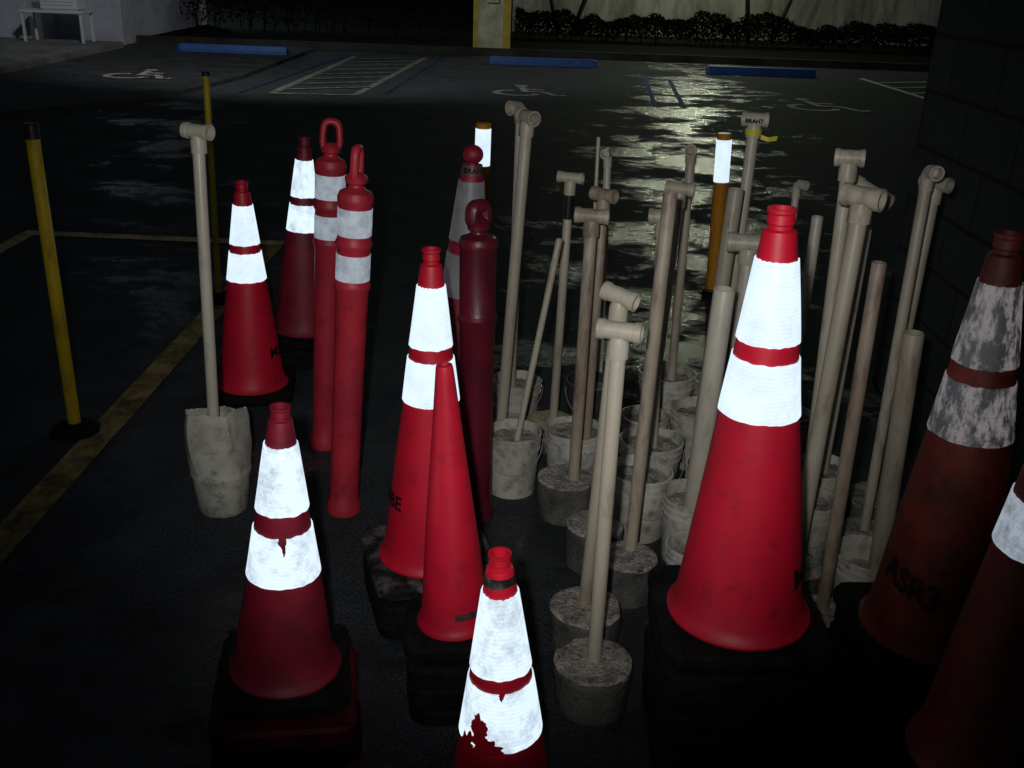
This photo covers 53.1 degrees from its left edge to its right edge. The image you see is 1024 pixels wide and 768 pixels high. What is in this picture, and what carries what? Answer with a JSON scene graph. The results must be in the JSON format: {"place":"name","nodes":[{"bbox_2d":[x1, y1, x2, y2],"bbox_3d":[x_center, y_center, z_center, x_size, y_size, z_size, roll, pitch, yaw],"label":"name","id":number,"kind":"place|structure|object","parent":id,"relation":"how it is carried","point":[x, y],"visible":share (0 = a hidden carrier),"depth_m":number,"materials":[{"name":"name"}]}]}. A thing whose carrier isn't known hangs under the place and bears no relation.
{"place":"outdoors","nodes":[
{"label":"outdoors","id":0,"kind":"place"},
{"bbox_2d":[0,0,928,767],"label":"ground","id":1,"kind":"structure","parent":0,"point":[122,572],"depth_m":4.94,"materials":[{"name":"black asphalt"}]},
{"bbox_2d":[22,122,100,441],"bbox_3d":[-1.532,-0.326,3.428,0.170,1.074,0.162,2,22,0],"label":"marker post","id":2,"kind":"object","parent":1,"relation":"on","point":[74,426],"visible":1,"depth_m":3.43,"materials":[{"name":"yellow paint"}]},
{"bbox_2d":[0,37,123,74],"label":"pavement walkway","id":3,"kind":"structure","parent":1,"relation":"on","point":[17,54],"depth_m":15.15,"materials":[{"name":"concrete"}]},
{"bbox_2d":[18,8,95,43],"bbox_3d":[-7.245,-5.724,16.358,1.000,0.480,0.500,2,22,0],"label":"table","id":4,"kind":"object","parent":3,"relation":"on","point":[34,11],"visible":0.97,"depth_m":16.17,"materials":[{"name":"white metal"}]},
{"bbox_2d":[39,0,86,10],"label":"air conditioner","id":5,"kind":"object","parent":4,"relation":"on","point":[71,5],"visible":1,"depth_m":16.06,"materials":[{"name":"white metal"}]},
{"bbox_2d":[0,0,206,44],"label":"building","id":6,"kind":"structure","parent":1,"relation":"on","point":[125,22],"depth_m":17.73,"materials":[{"name":"white paint"}]},
{"bbox_2d":[0,245,280,563],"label":"parking line","id":7,"kind":"object","parent":1,"relation":"on","point":[18,523],"visible":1,"depth_m":3.55,"materials":[{"name":"paint"}]},
{"bbox_2d":[0,230,284,252],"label":"parking line","id":8,"kind":"object","parent":1,"relation":"on","point":[11,242],"visible":0.86,"depth_m":6.06,"materials":[{"name":"paint"}]},
{"bbox_2d":[0,42,314,117],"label":"pavement pad","id":9,"kind":"object","parent":1,"relation":"on","point":[76,83],"visible":0.94,"depth_m":13.09,"materials":[{"name":"concrete"}]},
{"bbox_2d":[102,69,170,78],"bbox_3d":[-4.920,-4.035,13.329,0.796,0.003,1.181,-8,25,-24],"label":"road marking accessible symbol","id":10,"kind":"object","parent":9,"relation":"on","point":[145,73],"visible":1,"depth_m":13.23,"materials":[{"name":"white paint"}]},
{"bbox_2d":[178,43,287,54],"bbox_3d":[-4.524,-5.436,16.609,1.760,0.120,0.180,2,22,0],"label":"wheel stop","id":11,"kind":"object","parent":9,"relation":"on","point":[227,48],"visible":1,"depth_m":16.54,"materials":[{"name":"blue paint"}]},
{"bbox_2d":[199,71,225,304],"bbox_3d":[-1.417,-0.916,4.849,0.200,1.084,0.190,3,22,0],"label":"marker post","id":12,"kind":"object","parent":1,"relation":"on","point":[219,294],"visible":0.91,"depth_m":4.86,"materials":[{"name":"yellow paint"}]},
{"bbox_2d":[180,122,251,517],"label":"pipe pole","id":13,"kind":"object","parent":1,"relation":"on","point":[218,443],"visible":1,"depth_m":3.00,"materials":[{"name":"white plastic"}]},
{"bbox_2d":[206,180,295,405],"bbox_3d":[-0.993,-0.353,3.841,0.320,0.816,0.320,-1,23,-8],"label":"traffic cone","id":14,"kind":"object","parent":1,"relation":"on","point":[252,370],"visible":0.96,"depth_m":3.82,"materials":[{"name":"red plastic"}]},
{"bbox_2d":[310,118,346,450],"bbox_3d":[-0.609,-0.305,3.390,0.105,1.129,0.105,2,23,-9],"label":"delineator post","id":15,"kind":"object","parent":1,"relation":"on","point":[330,165],"visible":0.88,"depth_m":3.33,"materials":[{"name":"red plastic"}]},
{"bbox_2d":[238,56,444,93],"bbox_3d":[-2.175,-4.596,15.066,1.733,0.001,6.043,4,23,4],"label":"road marking blue border","id":16,"kind":"object","parent":1,"relation":"on","point":[405,81],"visible":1,"depth_m":14.43,"materials":[{"name":"paint"}]},
{"bbox_2d":[268,56,426,94],"bbox_3d":[-2.281,-4.556,14.949,1.246,0.008,5.649,4,23,4],"label":"road marking white hatching","id":17,"kind":"object","parent":1,"relation":"on","point":[366,88],"visible":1,"depth_m":14.25,"materials":[{"name":"paint"}]},
{"bbox_2d":[327,144,373,517],"bbox_3d":[-0.470,-0.128,2.974,0.105,1.130,0.105,8,23,5],"label":"delineator post","id":18,"kind":"object","parent":1,"relation":"on","point":[353,242],"visible":1,"depth_m":2.93,"materials":[{"name":"red plastic"}]},
{"bbox_2d":[364,572,403,639],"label":"traffic cone","id":19,"kind":"object","parent":1,"relation":"on","point":[391,632],"visible":0.06,"depth_m":2.59,"materials":[{"name":"red plastic"}]},
{"bbox_2d":[363,552,408,625],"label":"traffic cone","id":20,"kind":"object","parent":19,"relation":"on","point":[390,613],"visible":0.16,"depth_m":2.57,"materials":[{"name":"red plastic"}]},
{"bbox_2d":[361,246,490,601],"bbox_3d":[-0.203,0.078,2.558,0.330,0.856,0.330,-5,23,-16],"label":"traffic cone","id":21,"kind":"object","parent":20,"relation":"on","point":[393,549],"visible":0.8,"depth_m":2.52,"materials":[{"name":"red plastic"}]},
{"bbox_2d":[409,702,460,725],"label":"traffic cone","id":22,"kind":"object","parent":1,"relation":"on","point":[435,717],"visible":0.02,"depth_m":2.30,"materials":[{"name":"red plastic"}]},
{"bbox_2d":[406,679,464,708],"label":"traffic cone","id":23,"kind":"object","parent":22,"relation":"on","point":[445,698],"visible":0.12,"depth_m":2.29,"materials":[{"name":"red plastic"}]},
{"bbox_2d":[406,656,469,688],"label":"traffic cone","id":24,"kind":"object","parent":23,"relation":"on","point":[437,674],"visible":0.22,"depth_m":2.26,"materials":[{"name":"red plastic"}]},
{"bbox_2d":[403,362,483,661],"bbox_3d":[-0.134,0.264,2.222,0.230,0.657,0.230,-2,22,-2],"label":"traffic cone","id":25,"kind":"object","parent":24,"relation":"on","point":[441,614],"visible":0.91,"depth_m":2.21,"materials":[{"name":"red plastic"}]},
{"bbox_2d":[457,199,497,523],"bbox_3d":[-0.103,-0.051,3.000,0.116,0.991,0.116,-18,29,-39],"label":"delineator post","id":26,"kind":"object","parent":1,"relation":"on","point":[477,316],"visible":0.93,"depth_m":2.93,"materials":[{"name":"red plastic"}]},
{"bbox_2d":[475,122,490,232],"bbox_3d":[-0.155,-0.833,5.026,0.120,0.880,0.114,3,22,0],"label":"marker post","id":27,"kind":"object","parent":1,"relation":"on","point":[483,136],"visible":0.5,"depth_m":4.87,"materials":[{"name":"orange plastic"}]},
{"bbox_2d":[493,107,540,421],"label":"pipe pole","id":28,"kind":"object","parent":1,"relation":"on","point":[528,120],"visible":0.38,"depth_m":3.36,"materials":[{"name":"plastic"}]},
{"bbox_2d":[493,101,542,418],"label":"pipe pole","id":29,"kind":"object","parent":1,"relation":"on","point":[518,383],"visible":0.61,"depth_m":3.71,"materials":[{"name":"white plastic"}]},
{"bbox_2d":[491,238,562,499],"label":"pipe pole","id":30,"kind":"object","parent":1,"relation":"on","point":[516,442],"visible":0.84,"depth_m":3.25,"materials":[{"name":"white plastic"}]},
{"bbox_2d":[492,85,565,95],"bbox_3d":[0.082,-3.860,13.485,0.837,0.003,1.243,-8,25,-24],"label":"road marking accessible symbol","id":31,"kind":"object","parent":1,"relation":"on","point":[523,88],"visible":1,"depth_m":13.43,"materials":[{"name":"white paint"}]},
{"bbox_2d":[136,35,929,71],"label":"kerb","id":32,"kind":"structure","parent":1,"relation":"on","point":[600,55],"depth_m":18.33,"materials":[{"name":"concrete"}]},
{"bbox_2d":[490,56,596,67],"bbox_3d":[0.515,-5.320,16.905,1.760,0.120,0.180,2,22,0],"label":"wheel stop","id":33,"kind":"object","parent":1,"relation":"on","point":[538,61],"visible":1,"depth_m":16.84,"materials":[{"name":"blue paint"}]},
{"bbox_2d":[525,170,584,453],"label":"pipe pole","id":34,"kind":"object","parent":1,"relation":"on","point":[570,180],"visible":0.62,"depth_m":3.46,"materials":[{"name":"beige plastic"}]},
{"bbox_2d":[537,206,609,525],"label":"pipe pole","id":35,"kind":"object","parent":1,"relation":"on","point":[564,491],"visible":0.92,"depth_m":3.08,"materials":[{"name":"plastic"}]},
{"bbox_2d":[543,186,618,474],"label":"pipe pole","id":36,"kind":"object","parent":1,"relation":"on","point":[557,436],"visible":0.55,"depth_m":3.25,"materials":[{"name":"white plastic"}]},
{"bbox_2d":[565,137,603,421],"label":"pipe pole","id":37,"kind":"object","parent":1,"relation":"on","point":[569,386],"visible":0.27,"depth_m":3.65,"materials":[{"name":"white plastic"}]},
{"bbox_2d":[549,281,640,651],"bbox_3d":[0.196,0.223,2.422,0.183,0.948,0.184,2,22,0],"label":"pipe pole","id":38,"kind":"object","parent":1,"relation":"on","point":[569,611],"visible":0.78,"depth_m":2.50,"materials":[{"name":"plastic"}]},
{"bbox_2d":[566,510,623,573],"bbox_3d":[0.233,0.453,2.933,0.165,0.134,0.166,2,22,0],"label":"concrete block","id":39,"kind":"object","parent":1,"relation":"on","point":[576,525],"depth_m":2.89,"materials":[{"name":"grey concrete"}]},
{"bbox_2d":[553,318,643,725],"bbox_3d":[0.198,0.310,2.220,0.183,0.941,0.184,2,22,0],"label":"pipe pole","id":40,"kind":"object","parent":1,"relation":"on","point":[592,674],"visible":1,"depth_m":2.29,"materials":[{"name":"plastic"}]},
{"bbox_2d":[596,149,611,372],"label":"pipe pole","id":41,"kind":"object","parent":1,"relation":"on","point":[606,155],"visible":0.29,"depth_m":3.70,"materials":[{"name":"plastic"}]},
{"bbox_2d":[620,398,639,432],"bbox_3d":[0.419,0.121,3.817,0.161,0.083,0.159,-7,24,-21],"label":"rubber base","id":42,"kind":"object","parent":1,"relation":"on","point":[626,402],"visible":0.11,"depth_m":3.83,"materials":[{"name":"black rubber"}]},
{"bbox_2d":[607,191,677,608],"bbox_3d":[0.328,0.067,2.610,0.166,1.100,0.166,2,22,0],"label":"pipe pole","id":43,"kind":"object","parent":1,"relation":"on","point":[633,562],"visible":0.82,"depth_m":2.69,"materials":[{"name":"plastic"}]},
{"bbox_2d":[613,454,673,543],"bbox_3d":[0.384,0.350,3.089,0.206,0.216,0.210,-5,23,-16],"label":"bucket","id":44,"kind":"object","parent":1,"relation":"on","point":[659,474],"visible":0.48,"depth_m":3.04,"materials":[{"name":"white plastic"}]},
{"bbox_2d":[619,208,684,479],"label":"pipe pole","id":45,"kind":"object","parent":1,"relation":"on","point":[665,444],"visible":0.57,"depth_m":3.23,"materials":[{"name":"white plastic"}]},
{"bbox_2d":[620,180,695,430],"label":"pipe pole","id":46,"kind":"object","parent":1,"relation":"on","point":[630,414],"visible":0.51,"depth_m":3.28,"materials":[{"name":"white plastic"}]},
{"bbox_2d":[642,75,685,107],"bbox_3d":[2.080,-4.073,14.180,0.420,0.001,3.809,4,23,4],"label":"parking lot marking","id":47,"kind":"object","parent":1,"relation":"on","point":[653,100],"visible":1,"depth_m":13.84,"materials":[{"name":"paint"}]},
{"bbox_2d":[638,144,696,428],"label":"pipe pole","id":48,"kind":"object","parent":1,"relation":"on","point":[677,380],"visible":0.7,"depth_m":3.75,"materials":[{"name":"white plastic"}]},
{"bbox_2d":[665,529,688,564],"bbox_3d":[0.487,0.510,2.754,0.164,0.183,0.164,2,22,0],"label":"bucket","id":49,"kind":"object","parent":1,"relation":"on","point":[675,543],"visible":0.23,"depth_m":2.77,"materials":[{"name":"white plastic"}]},
{"bbox_2d":[685,456,689,478],"bbox_3d":[0.624,0.336,3.155,0.197,0.207,0.197,0,23,-5],"label":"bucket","id":50,"kind":"object","parent":1,"relation":"on","point":[687,464],"visible":0.09,"depth_m":3.13,"materials":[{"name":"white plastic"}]},
{"bbox_2d":[660,286,735,561],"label":"pipe pole","id":51,"kind":"object","parent":1,"relation":"on","point":[679,498],"visible":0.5,"depth_m":2.81,"materials":[{"name":"white plastic"}]},
{"bbox_2d":[669,187,743,470],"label":"pipe pole","id":52,"kind":"object","parent":1,"relation":"on","point":[682,414],"visible":0.4,"depth_m":3.31,"materials":[{"name":"white plastic"}]},
{"bbox_2d":[701,132,731,297],"bbox_3d":[1.057,-0.858,5.247,0.120,0.840,0.114,0,22,1],"label":"marker post","id":53,"kind":"object","parent":1,"relation":"on","point":[722,164],"visible":0.91,"depth_m":5.19,"materials":[{"name":"orange plastic"}]},
{"bbox_2d":[512,0,941,45],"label":"boundary wall","id":54,"kind":"structure","parent":1,"relation":"on","point":[812,14],"depth_m":23.44,"materials":[{"name":"paint"}]},
{"bbox_2d":[694,111,777,395],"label":"pipe pole","id":55,"kind":"object","parent":1,"relation":"on","point":[754,122],"visible":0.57,"depth_m":3.43,"materials":[{"name":"white plastic"}]},
{"bbox_2d":[727,232,760,357],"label":"pipe pole","id":56,"kind":"object","parent":1,"relation":"on","point":[745,246],"visible":0.24,"depth_m":3.08,"materials":[{"name":"white plastic"}]},
{"bbox_2d":[705,65,815,77],"bbox_3d":[4.039,-5.076,16.628,1.760,0.120,0.180,2,22,0],"label":"wheel stop","id":57,"kind":"object","parent":1,"relation":"on","point":[761,71],"visible":1,"depth_m":16.56,"materials":[{"name":"blue paint"}]},
{"bbox_2d":[791,180,809,228],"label":"pipe pole","id":58,"kind":"object","parent":1,"relation":"on","point":[799,186],"visible":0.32,"depth_m":3.43,"materials":[{"name":"plastic"}]},
{"bbox_2d":[799,215,823,454],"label":"pipe pole","id":59,"kind":"object","parent":1,"relation":"on","point":[815,230],"visible":0.2,"depth_m":3.32,"materials":[{"name":"white plastic"}]},
{"bbox_2d":[786,98,868,110],"bbox_3d":[3.829,-3.568,13.112,0.879,0.003,1.305,-8,25,-24],"label":"road marking accessible symbol","id":60,"kind":"object","parent":1,"relation":"on","point":[794,105],"visible":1,"depth_m":13.03,"materials":[{"name":"white paint"}]},
{"bbox_2d":[802,148,865,563],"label":"pipe pole","id":61,"kind":"object","parent":1,"relation":"on","point":[848,161],"visible":0.38,"depth_m":2.70,"materials":[{"name":"white plastic"}]},
{"bbox_2d":[802,182,887,593],"bbox_3d":[0.778,0.067,2.592,0.160,1.145,0.160,2,22,0],"label":"pipe pole","id":62,"kind":"object","parent":1,"relation":"on","point":[863,202],"visible":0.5,"depth_m":2.51,"materials":[{"name":"plastic"}]},
{"bbox_2d":[801,175,894,495],"bbox_3d":[0.963,-0.064,3.007,0.183,1.081,0.186,2,22,0],"label":"pipe pole","id":63,"kind":"object","parent":1,"relation":"on","point":[828,472],"visible":0.21,"depth_m":3.00,"materials":[{"name":"white plastic"}]},
{"bbox_2d":[810,260,886,631],"bbox_3d":[0.803,0.199,2.451,0.149,1.011,0.150,2,22,0],"label":"pipe pole","id":64,"kind":"object","parent":1,"relation":"on","point":[824,602],"visible":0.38,"depth_m":2.41,"materials":[{"name":"plastic"}]},
{"bbox_2d":[831,329,924,598],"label":"pipe pole","id":65,"kind":"object","parent":1,"relation":"on","point":[859,558],"visible":0.46,"depth_m":2.58,"materials":[{"name":"white plastic"}]},
{"bbox_2d":[858,78,923,98],"bbox_3d":[6.290,-4.212,14.884,1.363,0.004,3.905,2,22,0],"label":"road marking white hatching","id":66,"kind":"object","parent":1,"relation":"on","point":[894,88],"visible":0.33,"depth_m":15.58,"materials":[{"name":"paint"}]},
{"bbox_2d":[841,165,944,536],"bbox_3d":[1.030,-0.011,2.772,0.159,1.169,0.159,2,22,0],"label":"pipe pole","id":67,"kind":"object","parent":1,"relation":"on","point":[863,524],"visible":0.72,"depth_m":2.73,"materials":[{"name":"plastic"}]},
{"bbox_2d":[844,175,954,520],"bbox_3d":[1.123,-0.057,2.979,0.169,1.101,0.170,2,22,0],"label":"pipe pole","id":68,"kind":"object","parent":1,"relation":"on","point":[855,501],"visible":0.39,"depth_m":2.87,"materials":[{"name":"plastic"}]},
{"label":"traffic cone","id":69,"kind":"object","parent":1,"relation":"on","visible":0},
{"bbox_2d":[212,701,361,767],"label":"traffic cone","id":70,"kind":"object","parent":69,"relation":"on","point":[349,753],"visible":0.06,"depth_m":2.10,"materials":[{"name":"red plastic"}]},
{"bbox_2d":[208,641,357,752],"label":"traffic cone","id":71,"kind":"object","parent":70,"relation":"on","point":[338,729],"visible":0.27,"depth_m":2.08,"materials":[{"name":"red plastic"}]},
{"bbox_2d":[217,402,350,720],"bbox_3d":[-0.463,0.335,2.072,0.270,0.636,0.270,-1,23,-11],"label":"traffic cone","id":72,"kind":"object","parent":71,"relation":"on","point":[285,651],"visible":1,"depth_m":2.05,"materials":[{"name":"red plastic"}]},
{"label":"traffic cone","id":73,"kind":"object","parent":1,"relation":"on","visible":0},
{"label":"traffic cone","id":74,"kind":"object","parent":73,"relation":"on","visible":0},
{"bbox_2d":[274,137,314,350],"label":"traffic cone","id":75,"kind":"object","parent":74,"relation":"on","point":[294,319],"visible":0.78,"depth_m":4.19,"materials":[{"name":"red plastic"}]},
{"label":"traffic cone","id":76,"kind":"object","parent":1,"relation":"on","visible":0},
{"bbox_2d":[642,662,819,767],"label":"traffic cone","id":77,"kind":"object","parent":76,"relation":"on","point":[666,756],"visible":0.04,"depth_m":2.14,"materials":[{"name":"black plastic"}]},
{"bbox_2d":[644,652,821,751],"bbox_3d":[0.484,0.341,2.136,0.340,0.790,0.340,0,22,-1],"label":"traffic cone","id":78,"kind":"object","parent":77,"relation":"on","point":[764,742],"visible":0.05,"depth_m":2.12,"materials":[{"name":"black plastic"}]},
{"bbox_2d":[644,626,825,733],"bbox_3d":[0.485,0.295,2.117,0.341,0.790,0.342,0,23,-2],"label":"traffic cone","id":79,"kind":"object","parent":78,"relation":"on","point":[680,722],"visible":0.1,"depth_m":2.10,"materials":[{"name":"black plastic"}]},
{"bbox_2d":[649,619,825,714],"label":"traffic cone","id":80,"kind":"object","parent":79,"relation":"on","point":[778,705],"visible":0.05,"depth_m":2.08,"materials":[{"name":"black plastic"}]},
{"bbox_2d":[647,591,831,696],"bbox_3d":[0.486,0.203,2.079,0.348,0.790,0.348,1,22,1],"label":"traffic cone","id":81,"kind":"object","parent":80,"relation":"on","point":[769,683],"visible":0.19,"depth_m":2.06,"materials":[{"name":"black plastic"}]},
{"bbox_2d":[647,205,836,671],"bbox_3d":[0.487,0.096,2.035,0.350,0.901,0.350,0,22,-1],"label":"traffic cone","id":82,"kind":"object","parent":81,"relation":"on","point":[731,592],"visible":1,"depth_m":2.02,"materials":[{"name":"red plastic"}]},
{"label":"traffic cone","id":83,"kind":"object","parent":1,"relation":"on","visible":0},
{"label":"traffic cone","id":84,"kind":"object","parent":83,"relation":"on","visible":0},
{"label":"traffic cone","id":85,"kind":"object","parent":84,"relation":"on","visible":0},
{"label":"traffic cone","id":86,"kind":"object","parent":85,"relation":"on","visible":0},
{"bbox_2d":[834,607,930,702],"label":"traffic cone","id":87,"kind":"object","parent":86,"relation":"on","point":[874,691],"visible":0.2,"depth_m":2.17,"materials":[{"name":"black plastic"}]},
{"bbox_2d":[833,229,1023,687],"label":"traffic cone","id":88,"kind":"object","parent":87,"relation":"on","point":[900,614],"visible":0.94,"depth_m":2.05,"materials":[{"name":"red plastic"}]},
{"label":"traffic cone","id":89,"kind":"object","parent":1,"relation":"on","visible":0},
{"bbox_2d":[443,145,484,403],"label":"traffic cone","id":90,"kind":"object","parent":89,"relation":"on","point":[471,186],"visible":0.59,"depth_m":3.10,"materials":[{"name":"red plastic"}]},
{"bbox_2d":[453,546,547,767],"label":"traffic cone","id":91,"kind":"object","parent":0,"point":[500,723],"visible":1,"depth_m":1.77,"materials":[{"name":"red plastic"}]},
{"bbox_2d":[155,0,931,63],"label":"planting bed ground","id":92,"kind":"structure","parent":0,"point":[355,32],"depth_m":21.38,"materials":[{"name":"brown soil"}]},
{"bbox_2d":[179,0,473,37],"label":"hedge","id":93,"kind":"object","parent":92,"relation":"on","point":[287,20],"visible":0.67,"depth_m":20.91,"materials":[{"name":"green plant"}]},
{"bbox_2d":[473,0,510,48],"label":"column","id":94,"kind":"structure","parent":92,"relation":"on","point":[491,23],"depth_m":18.45,"materials":[{"name":"beige paint"}]},
{"bbox_2d":[549,0,560,36],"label":"tree","id":95,"kind":"object","parent":92,"relation":"on","point":[552,5],"depth_m":22.21,"materials":[{"name":"brown plant"}]},
{"bbox_2d":[568,0,586,36],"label":"tree","id":96,"kind":"object","parent":92,"relation":"on","point":[581,9],"visible":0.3,"depth_m":22.42,"materials":[{"name":"brown plant"}]},
{"bbox_2d":[513,7,936,52],"bbox_3d":[5.910,-7.367,21.375,11.790,0.759,1.065,2,22,0],"label":"hedge","id":97,"kind":"object","parent":92,"relation":"on","point":[900,36],"visible":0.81,"depth_m":21.16,"materials":[{"name":"green plant"}]},
{"bbox_2d":[745,0,749,43],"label":"tree","id":98,"kind":"object","parent":92,"relation":"on","point":[747,6],"visible":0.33,"depth_m":22.18,"materials":[{"name":"brown plant"}]},
{"bbox_2d":[768,0,792,43],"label":"tree","id":99,"kind":"object","parent":92,"relation":"on","point":[786,9],"visible":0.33,"depth_m":22.27,"materials":[{"name":"brown plant"}]},
{"bbox_2d":[872,0,1023,487],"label":"building","id":100,"kind":"structure","parent":0,"point":[970,138],"depth_m":3.52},
{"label":"traffic cone","id":101,"kind":"object","parent":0,"visible":0},
{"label":"traffic cone","id":102,"kind":"object","parent":101,"relation":"on","visible":0},
{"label":"traffic cone","id":103,"kind":"object","parent":102,"relation":"on","visible":0},
{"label":"traffic cone","id":104,"kind":"object","parent":103,"relation":"on","visible":0},
{"bbox_2d":[873,463,1023,767],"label":"traffic cone","id":105,"kind":"object","parent":104,"relation":"on","point":[967,711],"visible":1,"depth_m":1.78,"materials":[{"name":"red plastic"}]}
]}

